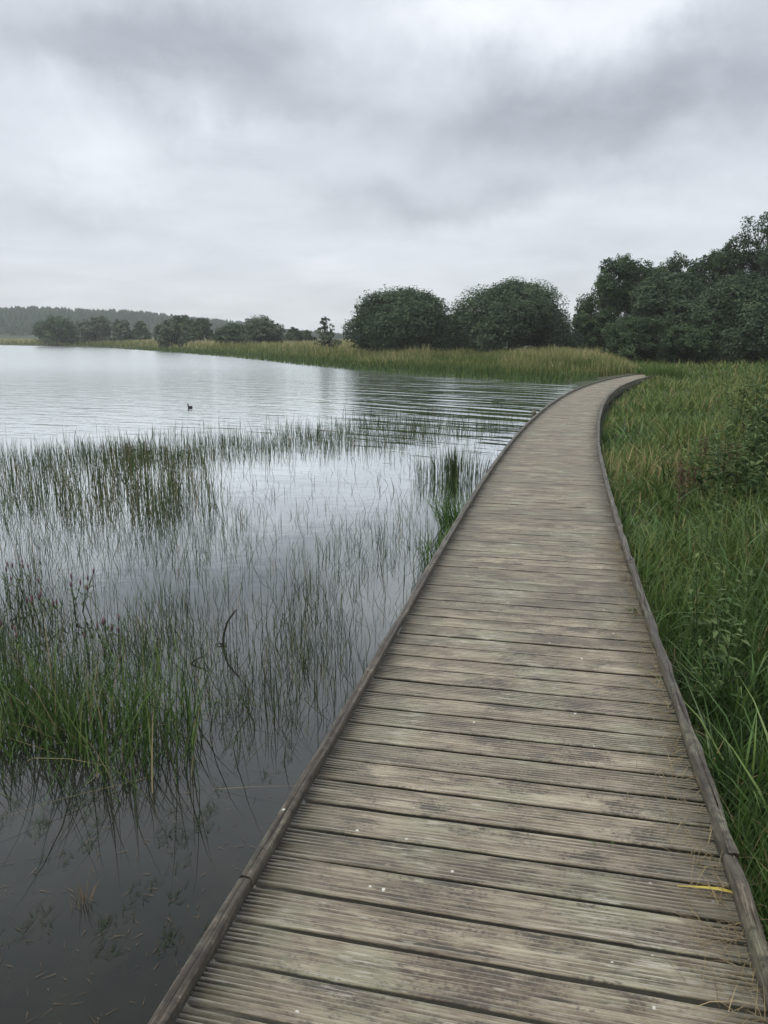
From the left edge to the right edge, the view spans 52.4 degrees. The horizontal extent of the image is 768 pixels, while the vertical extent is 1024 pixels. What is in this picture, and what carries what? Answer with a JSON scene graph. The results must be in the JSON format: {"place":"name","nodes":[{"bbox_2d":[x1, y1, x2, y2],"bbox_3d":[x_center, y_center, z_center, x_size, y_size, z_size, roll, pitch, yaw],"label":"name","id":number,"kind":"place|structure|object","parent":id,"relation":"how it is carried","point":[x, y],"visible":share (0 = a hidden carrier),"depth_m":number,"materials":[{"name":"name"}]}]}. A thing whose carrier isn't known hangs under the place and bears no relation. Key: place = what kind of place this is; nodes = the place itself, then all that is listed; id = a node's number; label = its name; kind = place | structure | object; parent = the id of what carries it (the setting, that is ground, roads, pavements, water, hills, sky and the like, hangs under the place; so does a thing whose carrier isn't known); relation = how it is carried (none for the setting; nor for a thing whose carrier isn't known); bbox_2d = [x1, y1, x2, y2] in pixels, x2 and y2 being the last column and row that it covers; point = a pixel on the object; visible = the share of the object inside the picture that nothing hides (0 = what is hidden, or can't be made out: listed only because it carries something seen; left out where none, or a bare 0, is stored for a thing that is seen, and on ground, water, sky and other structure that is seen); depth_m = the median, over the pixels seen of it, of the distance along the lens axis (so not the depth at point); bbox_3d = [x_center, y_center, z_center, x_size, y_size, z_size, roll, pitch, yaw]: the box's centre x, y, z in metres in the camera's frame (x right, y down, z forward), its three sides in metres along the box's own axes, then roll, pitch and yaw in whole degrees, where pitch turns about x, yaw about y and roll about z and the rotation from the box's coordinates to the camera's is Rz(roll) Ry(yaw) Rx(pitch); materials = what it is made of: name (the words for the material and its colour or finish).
{"place":"outdoors","nodes":[
{"label":"outdoors","id":0,"kind":"place"},
{"bbox_2d":[0,345,577,1023],"bbox_3d":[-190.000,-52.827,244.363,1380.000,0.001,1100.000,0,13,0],"label":"water","id":1,"kind":"structure","parent":0,"point":[46,393],"depth_m":6.05,"materials":[{"name":"grey liquid"}]},
{"bbox_2d":[0,619,26,667],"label":"water pepper","id":2,"kind":"object","parent":1,"relation":"in","point":[16,634],"visible":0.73,"depth_m":4.82,"materials":[{"name":"green plant"}]},
{"bbox_2d":[1,558,32,600],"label":"water pepper","id":3,"kind":"object","parent":1,"relation":"in","point":[19,581],"visible":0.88,"depth_m":5.98,"materials":[{"name":"green plant"}]},
{"bbox_2d":[25,590,64,630],"bbox_3d":[-2.320,0.683,5.325,0.237,0.339,0.364,0,13,0],"label":"water pepper","id":4,"kind":"object","parent":1,"relation":"in","point":[41,600],"visible":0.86,"depth_m":5.33,"materials":[{"name":"green plant"}]},
{"bbox_2d":[37,568,93,612],"bbox_3d":[-2.270,0.609,5.652,0.426,0.338,0.253,-11,17,-40],"label":"water pepper","id":5,"kind":"object","parent":1,"relation":"in","point":[85,594],"visible":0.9,"depth_m":5.65,"materials":[{"name":"green plant"}]},
{"bbox_2d":[69,866,97,910],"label":"dead grass clump","id":6,"kind":"object","parent":1,"relation":"on","point":[82,896],"visible":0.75,"depth_m":2.75,"materials":[{"name":"brown plant"}]},
{"bbox_2d":[83,613,127,663],"bbox_3d":[-1.723,0.801,4.822,0.198,0.327,0.321,3,13,14],"label":"water pepper","id":7,"kind":"object","parent":1,"relation":"in","point":[107,627],"visible":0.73,"depth_m":4.84,"materials":[{"name":"green plant"}]},
{"bbox_2d":[0,423,227,522],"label":"rush bed","id":8,"kind":"object","parent":1,"relation":"on","point":[134,470],"visible":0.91,"depth_m":9.78,"materials":[{"name":"green plant"}]},
{"bbox_2d":[6,642,258,815],"bbox_3d":[-1.129,0.972,3.720,1.592,0.474,1.207,-3,13,-13],"label":"grass clump","id":9,"kind":"object","parent":1,"relation":"on","point":[144,737],"visible":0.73,"depth_m":3.72,"materials":[{"name":"green plant"}]},
{"bbox_2d":[0,743,290,1022],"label":"floating debris","id":10,"kind":"object","parent":1,"relation":"on","point":[124,894],"visible":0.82,"depth_m":2.81,"materials":[{"name":"brown plant"}]},
{"bbox_2d":[0,698,293,972],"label":"pondweed","id":11,"kind":"object","parent":1,"relation":"on","point":[104,922],"visible":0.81,"depth_m":3.11,"materials":[{"name":"green plant"}]},
{"bbox_2d":[0,595,297,861],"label":"grass tussock","id":12,"kind":"object","parent":1,"relation":"on","point":[70,725],"depth_m":3.89,"materials":[{"name":"green plant"}]},
{"bbox_2d":[215,609,236,645],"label":"dead branch","id":13,"kind":"object","parent":1,"relation":"in","point":[227,621],"visible":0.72,"depth_m":5.04,"materials":[{"name":"brown wood"}]},
{"bbox_2d":[0,443,497,803],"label":"scattered rushes","id":14,"kind":"object","parent":1,"relation":"on","point":[308,642],"visible":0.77,"depth_m":5.46,"materials":[{"name":"green plant"}]},
{"bbox_2d":[0,399,528,481],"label":"rush belt","id":15,"kind":"object","parent":1,"relation":"in","point":[127,443],"visible":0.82,"depth_m":14.21,"materials":[{"name":"green plant"}]},
{"bbox_2d":[125,346,599,382],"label":"waterside sedge","id":16,"kind":"object","parent":1,"relation":"on","point":[580,377],"visible":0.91,"depth_m":43.97,"materials":[{"name":"green plant"}]},
{"bbox_2d":[399,504,450,564],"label":"grass tuft","id":17,"kind":"object","parent":1,"relation":"on","point":[428,545],"visible":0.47,"depth_m":6.97,"materials":[{"name":"green plant"}]},
{"bbox_2d":[411,437,492,484],"bbox_3d":[0.959,-0.751,10.918,1.081,0.665,1.093,-8,15,-30],"label":"rush clump","id":18,"kind":"object","parent":1,"relation":"in","point":[452,469],"visible":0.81,"depth_m":10.87,"materials":[{"name":"green plant"}]},
{"bbox_2d":[409,465,512,532],"bbox_3d":[0.801,-0.115,8.010,1.255,0.698,1.216,0,13,0],"label":"grass tuft","id":19,"kind":"object","parent":1,"relation":"on","point":[450,517],"visible":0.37,"depth_m":8.02,"materials":[{"name":"green plant"}]},
{"bbox_2d":[0,321,767,909],"bbox_3d":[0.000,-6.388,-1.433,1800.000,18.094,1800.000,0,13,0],"label":"ground","id":20,"kind":"structure","parent":0,"point":[604,413],"depth_m":17.06,"materials":[{"name":"green plant"}]},
{"bbox_2d":[31,315,81,345],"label":"shore tree","id":21,"kind":"object","parent":20,"relation":"on","point":[52,329],"visible":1,"depth_m":168.77,"materials":[{"name":"green plant"}]},
{"bbox_2d":[75,315,113,342],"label":"shore tree","id":22,"kind":"object","parent":20,"relation":"on","point":[96,330],"visible":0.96,"depth_m":166.03,"materials":[{"name":"green plant"}]},
{"bbox_2d":[107,318,135,341],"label":"shore tree","id":23,"kind":"object","parent":20,"relation":"on","point":[120,328],"visible":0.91,"depth_m":162.86,"materials":[{"name":"green plant"}]},
{"bbox_2d":[132,321,151,340],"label":"shore tree","id":24,"kind":"object","parent":20,"relation":"on","point":[140,330],"visible":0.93,"depth_m":184.02,"materials":[{"name":"green plant"}]},
{"bbox_2d":[151,319,190,347],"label":"shore tree","id":25,"kind":"object","parent":20,"relation":"on","point":[166,333],"visible":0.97,"depth_m":116.25,"materials":[{"name":"green plant"}]},
{"bbox_2d":[168,315,202,338],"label":"shore tree","id":26,"kind":"object","parent":20,"relation":"on","point":[185,323],"visible":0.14,"depth_m":144.94,"materials":[{"name":"green plant"}]},
{"bbox_2d":[188,318,215,341],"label":"shore tree","id":27,"kind":"object","parent":20,"relation":"on","point":[199,330],"visible":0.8,"depth_m":135.86,"materials":[{"name":"green plant"}]},
{"bbox_2d":[0,338,432,369],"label":"straw grass","id":28,"kind":"structure","parent":20,"relation":"on","point":[308,348],"depth_m":86.02,"materials":[{"name":"green plant"}]},
{"bbox_2d":[212,323,244,343],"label":"shore tree","id":29,"kind":"object","parent":20,"relation":"on","point":[227,333],"visible":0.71,"depth_m":108.00,"materials":[{"name":"green plant"}]},
{"bbox_2d":[236,314,285,344],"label":"shore tree","id":30,"kind":"object","parent":20,"relation":"on","point":[259,329],"visible":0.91,"depth_m":102.23,"materials":[{"name":"green plant"}]},
{"bbox_2d":[0,305,578,338],"bbox_3d":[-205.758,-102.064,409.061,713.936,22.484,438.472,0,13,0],"label":"woodland","id":31,"kind":"object","parent":20,"relation":"on","point":[13,320],"visible":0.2,"depth_m":469.65,"materials":[{"name":"green plant"}]},
{"bbox_2d":[284,327,302,342],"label":"shore tree","id":32,"kind":"object","parent":20,"relation":"on","point":[295,333],"visible":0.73,"depth_m":126.21,"materials":[{"name":"green plant"}]},
{"bbox_2d":[300,330,317,341],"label":"shore tree","id":33,"kind":"object","parent":20,"relation":"on","point":[306,334],"visible":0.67,"depth_m":126.29,"materials":[{"name":"green plant"}]},
{"bbox_2d":[314,316,341,348],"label":"sapling","id":34,"kind":"object","parent":20,"relation":"on","point":[327,339],"visible":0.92,"depth_m":69.96,"materials":[{"name":"green plant"}]},
{"bbox_2d":[341,284,462,353],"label":"willow tree","id":35,"kind":"object","parent":20,"relation":"on","point":[400,318],"visible":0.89,"depth_m":56.39,"materials":[{"name":"green plant"}]},
{"bbox_2d":[148,373,767,1023],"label":"boardwalk","id":36,"kind":"structure","parent":20,"relation":"on","point":[466,785],"depth_m":2.46,"materials":[{"name":"wood"}]},
{"bbox_2d":[586,531,767,1023],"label":"dry grass litter","id":37,"kind":"object","parent":36,"relation":"on","point":[735,923],"visible":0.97,"depth_m":2.29,"materials":[{"name":"plant"}]},
{"bbox_2d":[677,885,732,893],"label":"fallen leaf","id":38,"kind":"object","parent":36,"relation":"on","point":[716,888],"visible":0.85,"depth_m":2.15,"materials":[{"name":"yellow plant"}]},
{"bbox_2d":[333,343,645,377],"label":"reeds","id":39,"kind":"object","parent":20,"relation":"on","point":[605,363],"visible":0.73,"depth_m":40.90,"materials":[{"name":"green plant"}]},
{"bbox_2d":[443,276,581,352],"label":"willow tree","id":40,"kind":"object","parent":20,"relation":"on","point":[533,315],"visible":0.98,"depth_m":54.70,"materials":[{"name":"green plant"}]},
{"bbox_2d":[567,303,594,348],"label":"alder tree","id":41,"kind":"object","parent":20,"relation":"on","point":[583,337],"visible":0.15,"depth_m":60.16,"materials":[{"name":"green plant"}]},
{"bbox_2d":[590,436,612,456],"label":"grass tuft","id":42,"kind":"object","parent":20,"relation":"on","point":[605,446],"visible":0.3,"depth_m":11.81,"materials":[{"name":"green plant"}]},
{"bbox_2d":[572,253,638,351],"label":"alder tree","id":43,"kind":"object","parent":20,"relation":"on","point":[610,291],"visible":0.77,"depth_m":49.64,"materials":[{"name":"green plant"}]},
{"bbox_2d":[600,426,612,440],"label":"grass tuft","id":44,"kind":"object","parent":20,"relation":"on","point":[604,434],"visible":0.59,"depth_m":13.86,"materials":[{"name":"green plant"}]},
{"bbox_2d":[605,457,627,483],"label":"grass tuft","id":45,"kind":"object","parent":20,"relation":"on","point":[613,471],"visible":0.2,"depth_m":9.66,"materials":[{"name":"green plant"}]},
{"bbox_2d":[609,482,638,509],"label":"grass tuft","id":46,"kind":"object","parent":20,"relation":"on","point":[617,502],"visible":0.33,"depth_m":8.20,"materials":[{"name":"green plant"}]},
{"bbox_2d":[595,521,657,557],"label":"grass tuft","id":47,"kind":"object","parent":20,"relation":"on","point":[630,545],"visible":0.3,"depth_m":6.30,"materials":[{"name":"green plant"}]},
{"bbox_2d":[616,506,646,540],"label":"grass tuft","id":48,"kind":"object","parent":20,"relation":"on","point":[625,527],"visible":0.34,"depth_m":6.99,"materials":[{"name":"green plant"}]},
{"bbox_2d":[599,315,667,362],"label":"willow bush","id":49,"kind":"object","parent":20,"relation":"on","point":[624,337],"visible":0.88,"depth_m":42.36,"materials":[{"name":"green plant"}]},
{"bbox_2d":[610,474,666,499],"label":"sedge tuft","id":50,"kind":"object","parent":20,"relation":"on","point":[630,489],"visible":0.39,"depth_m":8.88,"materials":[{"name":"green plant"}]},
{"bbox_2d":[614,258,669,318],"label":"alder tree","id":51,"kind":"object","parent":20,"relation":"on","point":[637,275],"visible":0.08,"depth_m":50.88,"materials":[{"name":"green plant"}]},
{"bbox_2d":[635,361,680,374],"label":"grass clump","id":52,"kind":"object","parent":20,"relation":"on","point":[643,372],"visible":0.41,"depth_m":32.04,"materials":[{"name":"green plant"}]},
{"bbox_2d":[635,543,684,580],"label":"grass tuft","id":53,"kind":"object","parent":20,"relation":"on","point":[640,577],"visible":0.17,"depth_m":5.60,"materials":[{"name":"green plant"}]},
{"bbox_2d":[624,268,704,358],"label":"grey willow tree","id":54,"kind":"object","parent":20,"relation":"on","point":[666,295],"visible":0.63,"depth_m":44.55,"materials":[{"name":"green plant"}]},
{"bbox_2d":[642,362,688,379],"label":"grass clump","id":55,"kind":"object","parent":20,"relation":"on","point":[671,372],"visible":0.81,"depth_m":29.99,"materials":[{"name":"green plant"}]},
{"bbox_2d":[604,591,731,652],"bbox_3d":[1.554,0.643,4.496,0.785,0.356,0.899,0,13,0],"label":"grass tuft","id":56,"kind":"object","parent":20,"relation":"on","point":[661,617],"visible":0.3,"depth_m":4.49,"materials":[{"name":"green plant"}]},
{"bbox_2d":[659,452,676,494],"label":"leafy weed","id":57,"kind":"object","parent":20,"relation":"on","point":[669,469],"visible":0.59,"depth_m":9.05,"materials":[{"name":"green plant"}]},
{"bbox_2d":[634,547,710,602],"bbox_3d":[1.876,0.469,5.602,0.798,0.412,0.843,10,16,37],"label":"sedge tuft","id":58,"kind":"object","parent":20,"relation":"on","point":[659,577],"visible":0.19,"depth_m":5.55,"materials":[{"name":"green plant"}]},
{"bbox_2d":[623,517,729,568],"bbox_3d":[2.304,0.249,6.211,1.088,0.527,1.038,7,14,28],"label":"sedge tuft","id":59,"kind":"object","parent":20,"relation":"on","point":[664,548],"visible":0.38,"depth_m":6.32,"materials":[{"name":"green plant"}]},
{"bbox_2d":[672,460,694,520],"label":"dock plant","id":60,"kind":"object","parent":20,"relation":"on","point":[680,480],"visible":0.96,"depth_m":7.57,"materials":[{"name":"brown plant"}]},
{"bbox_2d":[659,250,710,282],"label":"alder tree","id":61,"kind":"object","parent":20,"relation":"on","point":[671,264],"visible":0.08,"depth_m":54.83,"materials":[{"name":"green plant"}]},
{"bbox_2d":[678,463,697,508],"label":"dock plant","id":62,"kind":"object","parent":20,"relation":"on","point":[694,476],"visible":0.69,"depth_m":8.25,"materials":[{"name":"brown plant"}]},
{"bbox_2d":[655,320,723,365],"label":"willow bush","id":63,"kind":"object","parent":20,"relation":"on","point":[689,341],"visible":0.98,"depth_m":40.28,"materials":[{"name":"green plant"}]},
{"bbox_2d":[627,651,767,825],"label":"sedge tuft","id":64,"kind":"object","parent":20,"relation":"on","point":[713,744],"visible":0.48,"depth_m":3.25,"materials":[{"name":"green plant"}]},
{"bbox_2d":[698,434,708,470],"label":"dock plant","id":65,"kind":"object","parent":20,"relation":"on","point":[705,440],"visible":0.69,"depth_m":9.25,"materials":[{"name":"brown plant"}]},
{"bbox_2d":[684,248,734,358],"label":"alder tree","id":66,"kind":"object","parent":20,"relation":"on","point":[708,277],"visible":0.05,"depth_m":53.25,"materials":[{"name":"green plant"}]},
{"bbox_2d":[694,503,725,578],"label":"leafy weed","id":67,"kind":"object","parent":20,"relation":"on","point":[717,523],"visible":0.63,"depth_m":5.78,"materials":[{"name":"green plant"}]},
{"bbox_2d":[679,552,741,662],"bbox_3d":[1.847,0.585,4.419,0.270,0.674,0.295,-8,15,-32],"label":"leafy weed","id":68,"kind":"object","parent":20,"relation":"on","point":[694,619],"visible":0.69,"depth_m":4.43,"materials":[{"name":"green plant"}]},
{"bbox_2d":[658,630,767,728],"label":"sedge tuft","id":69,"kind":"object","parent":20,"relation":"on","point":[739,691],"visible":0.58,"depth_m":3.79,"materials":[{"name":"green plant"}]},
{"bbox_2d":[710,440,726,485],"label":"dock plant","id":70,"kind":"object","parent":20,"relation":"on","point":[720,463],"visible":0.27,"depth_m":8.68,"materials":[{"name":"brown plant"}]},
{"bbox_2d":[688,599,750,729],"bbox_3d":[1.588,0.748,3.716,0.194,0.677,0.309,-7,14,-27],"label":"leafy weed","id":71,"kind":"object","parent":20,"relation":"on","point":[728,641],"visible":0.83,"depth_m":3.71,"materials":[{"name":"green plant"}]},
{"bbox_2d":[709,451,733,530],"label":"leafy weed","id":72,"kind":"object","parent":20,"relation":"on","point":[719,487],"visible":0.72,"depth_m":7.32,"materials":[{"name":"green plant"}]},
{"bbox_2d":[678,424,766,507],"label":"willow shoot","id":73,"kind":"object","parent":20,"relation":"on","point":[691,463],"visible":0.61,"depth_m":8.28,"materials":[{"name":"green plant"}]},
{"bbox_2d":[686,270,767,364],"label":"willow tree","id":74,"kind":"object","parent":20,"relation":"on","point":[736,307],"visible":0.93,"depth_m":40.71,"materials":[{"name":"green plant"}]},
{"bbox_2d":[727,442,740,476],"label":"dock plant","id":75,"kind":"object","parent":20,"relation":"on","point":[732,455],"visible":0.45,"depth_m":9.28,"materials":[{"name":"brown plant"}]},
{"bbox_2d":[701,405,767,502],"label":"willow shoot","id":76,"kind":"object","parent":20,"relation":"on","point":[752,449],"visible":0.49,"depth_m":8.14,"materials":[{"name":"green plant"}]},
{"bbox_2d":[724,403,744,450],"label":"leafy weed","id":77,"kind":"object","parent":20,"relation":"on","point":[735,428],"visible":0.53,"depth_m":11.06,"materials":[{"name":"green plant"}]},
{"bbox_2d":[702,713,767,898],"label":"sedge tuft","id":78,"kind":"object","parent":20,"relation":"on","point":[756,786],"visible":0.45,"depth_m":2.86,"materials":[{"name":"green plant"}]},
{"bbox_2d":[703,419,767,477],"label":"willow shoot","id":79,"kind":"object","parent":20,"relation":"on","point":[743,440],"visible":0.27,"depth_m":9.30,"materials":[{"name":"green plant"}]},
{"bbox_2d":[711,552,760,623],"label":"leafy weed","id":80,"kind":"object","parent":20,"relation":"on","point":[746,589],"visible":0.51,"depth_m":4.85,"materials":[{"name":"green plant"}]},
{"bbox_2d":[708,234,765,280],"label":"alder tree","id":81,"kind":"object","parent":20,"relation":"on","point":[731,260],"visible":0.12,"depth_m":51.91,"materials":[{"name":"green plant"}]},
{"bbox_2d":[721,365,756,430],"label":"willow shoot","id":82,"kind":"object","parent":20,"relation":"on","point":[741,406],"visible":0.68,"depth_m":12.45,"materials":[{"name":"green plant"}]},
{"bbox_2d":[742,409,752,437],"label":"dock plant","id":83,"kind":"object","parent":20,"relation":"on","point":[744,425],"visible":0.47,"depth_m":11.21,"materials":[{"name":"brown plant"}]},
{"bbox_2d":[731,443,767,508],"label":"willow shoot","id":84,"kind":"object","parent":20,"relation":"on","point":[757,471],"visible":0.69,"depth_m":7.72,"materials":[{"name":"green plant"}]},
{"bbox_2d":[740,496,761,541],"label":"leafy weed","id":85,"kind":"object","parent":20,"relation":"on","point":[750,509],"visible":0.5,"depth_m":6.57,"materials":[{"name":"green plant"}]},
{"bbox_2d":[736,211,767,353],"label":"alder tree","id":86,"kind":"object","parent":20,"relation":"on","point":[762,253],"visible":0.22,"depth_m":50.96,"materials":[{"name":"green plant"}]},
{"bbox_2d":[742,356,767,438],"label":"willow shoot","id":87,"kind":"object","parent":20,"relation":"on","point":[763,382],"visible":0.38,"depth_m":11.09,"materials":[{"name":"green plant"}]},
{"bbox_2d":[745,403,767,431],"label":"willow shoot","id":88,"kind":"object","parent":20,"relation":"on","point":[753,415],"visible":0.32,"depth_m":10.63,"materials":[{"name":"green plant"}]},
{"bbox_2d":[747,426,767,490],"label":"willow shoot","id":89,"kind":"object","parent":20,"relation":"on","point":[765,453],"visible":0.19,"depth_m":8.47,"materials":[{"name":"green plant"}]},
{"bbox_2d":[748,408,767,476],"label":"willow shoot","id":90,"kind":"object","parent":20,"relation":"on","point":[753,420],"visible":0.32,"depth_m":8.70,"materials":[{"name":"green plant"}]},
{"bbox_2d":[752,383,767,437],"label":"willow shoot","id":91,"kind":"object","parent":20,"relation":"on","point":[762,417],"visible":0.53,"depth_m":10.40,"materials":[{"name":"green plant"}]},
{"bbox_2d":[756,472,767,511],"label":"leafy weed","id":92,"kind":"object","parent":20,"relation":"on","point":[765,495],"visible":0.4,"depth_m":7.32,"materials":[{"name":"green plant"}]},
{"bbox_2d":[760,522,767,578],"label":"leafy weed","id":93,"kind":"object","parent":20,"relation":"on","point":[766,532],"visible":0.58,"depth_m":5.46,"materials":[{"name":"green plant"}]},
{"bbox_2d":[0,0,767,333],"label":"sky","id":94,"kind":"structure","parent":0,"point":[285,161],"materials":[{"name":"grey"}]},
{"bbox_2d":[624,605,657,617],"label":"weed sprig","id":95,"kind":"object","parent":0,"point":[634,609],"visible":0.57,"depth_m":4.34,"materials":[{"name":"green plant"}]},
{"bbox_2d":[600,356,767,985],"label":"meadow grass","id":96,"kind":"structure","parent":0,"point":[634,462],"depth_m":5.94,"materials":[{"name":"green plant"}]},
{"bbox_2d":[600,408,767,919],"bbox_3d":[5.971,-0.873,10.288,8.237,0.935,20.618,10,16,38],"label":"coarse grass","id":97,"kind":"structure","parent":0,"point":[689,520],"depth_m":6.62,"materials":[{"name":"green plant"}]}
]}

